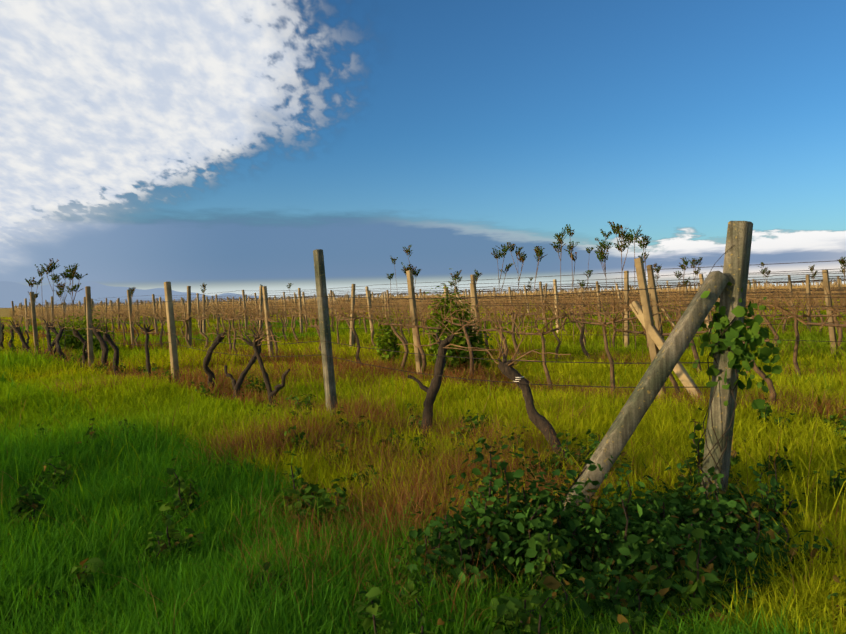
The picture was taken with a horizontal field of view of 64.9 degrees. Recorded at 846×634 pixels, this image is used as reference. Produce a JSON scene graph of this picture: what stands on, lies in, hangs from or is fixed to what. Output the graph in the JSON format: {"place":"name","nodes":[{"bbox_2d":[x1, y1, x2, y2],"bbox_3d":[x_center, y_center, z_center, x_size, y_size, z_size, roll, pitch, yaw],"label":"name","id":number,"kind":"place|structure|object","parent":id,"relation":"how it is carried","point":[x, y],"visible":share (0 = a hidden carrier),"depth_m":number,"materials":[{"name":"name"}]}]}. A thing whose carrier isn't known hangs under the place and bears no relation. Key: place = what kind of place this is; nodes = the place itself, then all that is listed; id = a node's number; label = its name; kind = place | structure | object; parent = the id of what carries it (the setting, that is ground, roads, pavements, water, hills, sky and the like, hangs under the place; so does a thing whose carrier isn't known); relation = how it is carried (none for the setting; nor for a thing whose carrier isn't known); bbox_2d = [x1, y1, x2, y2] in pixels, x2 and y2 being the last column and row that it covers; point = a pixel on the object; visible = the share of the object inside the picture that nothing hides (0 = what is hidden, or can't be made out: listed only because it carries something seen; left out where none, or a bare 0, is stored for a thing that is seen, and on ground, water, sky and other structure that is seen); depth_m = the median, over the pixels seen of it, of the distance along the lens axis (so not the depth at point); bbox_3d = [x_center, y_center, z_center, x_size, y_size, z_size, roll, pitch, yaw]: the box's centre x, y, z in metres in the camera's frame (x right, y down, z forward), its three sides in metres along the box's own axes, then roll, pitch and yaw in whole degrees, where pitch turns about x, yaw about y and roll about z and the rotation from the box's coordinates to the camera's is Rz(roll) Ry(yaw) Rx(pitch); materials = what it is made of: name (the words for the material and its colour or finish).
{"place":"outdoors","nodes":[
{"label":"outdoors","id":0,"kind":"place"},
{"bbox_2d":[0,281,286,307],"bbox_3d":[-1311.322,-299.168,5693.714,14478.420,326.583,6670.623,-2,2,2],"label":"distant hills","id":1,"kind":"structure","parent":0,"point":[16,293],"depth_m":8003.67,"materials":[{"name":"blue"}]},
{"bbox_2d":[0,309,570,365],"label":"grapevine canes","id":2,"kind":"object","parent":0,"point":[453,333],"visible":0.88,"depth_m":7.76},
{"bbox_2d":[0,296,845,383],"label":"grass","id":3,"kind":"structure","parent":0,"point":[21,363],"depth_m":19.77,"materials":[{"name":"green plant"}]},
{"bbox_2d":[0,284,845,633],"bbox_3d":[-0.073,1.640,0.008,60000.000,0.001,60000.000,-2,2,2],"label":"ground","id":4,"kind":"structure","parent":0,"point":[2,310],"depth_m":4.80,"materials":[{"name":"green plant"}]},
{"bbox_2d":[0,282,179,380],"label":"vineyard posts","id":5,"kind":"object","parent":4,"relation":"on","point":[171,329],"visible":0.75,"depth_m":12.39,"materials":[{"name":"grey wood"}]},
{"bbox_2d":[0,319,568,465],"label":"vines","id":6,"kind":"object","parent":4,"relation":"on","point":[541,423],"visible":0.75,"depth_m":9.41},
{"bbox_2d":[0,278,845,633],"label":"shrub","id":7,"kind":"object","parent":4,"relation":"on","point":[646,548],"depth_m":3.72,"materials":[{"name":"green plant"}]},
{"bbox_2d":[11,258,844,401],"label":"vineyard posts","id":8,"kind":"object","parent":4,"relation":"on","point":[656,340],"visible":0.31,"depth_m":20.34,"materials":[{"name":"wood"}]},
{"bbox_2d":[0,245,845,387],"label":"trellis wires","id":9,"kind":"object","parent":8,"relation":"attached to","point":[775,280],"visible":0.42,"depth_m":18.58,"materials":[{"name":"grey metal"}]},
{"bbox_2d":[13,289,845,404],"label":"grapevines","id":10,"kind":"object","parent":4,"relation":"on","point":[760,373],"visible":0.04,"depth_m":17.06,"materials":[{"name":"brown plant"}]},
{"bbox_2d":[25,221,845,351],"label":"shoots","id":11,"kind":"object","parent":4,"relation":"on","point":[457,274],"depth_m":20.14,"materials":[{"name":"plant"}]},
{"bbox_2d":[313,221,752,498],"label":"vineyard posts","id":12,"kind":"object","parent":4,"relation":"on","point":[737,258],"visible":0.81,"depth_m":4.84,"materials":[{"name":"wood"}]},
{"bbox_2d":[563,271,728,511],"bbox_3d":[1.430,0.736,4.668,1.558,2.089,0.127,-2,2,-9],"label":"diagonal brace post","id":13,"kind":"object","parent":4,"relation":"on","point":[626,422],"visible":0.77,"depth_m":4.65,"materials":[{"name":"wood"}]},
{"bbox_2d":[0,0,845,298],"label":"sky","id":14,"kind":"structure","parent":0,"point":[220,145],"materials":[{"name":"blue"}]},
{"bbox_2d":[4,281,845,343],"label":"vineyard rows","id":15,"kind":"object","parent":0,"point":[404,302],"visible":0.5,"depth_m":19.79,"materials":[{"name":"brown plant"}]}
]}

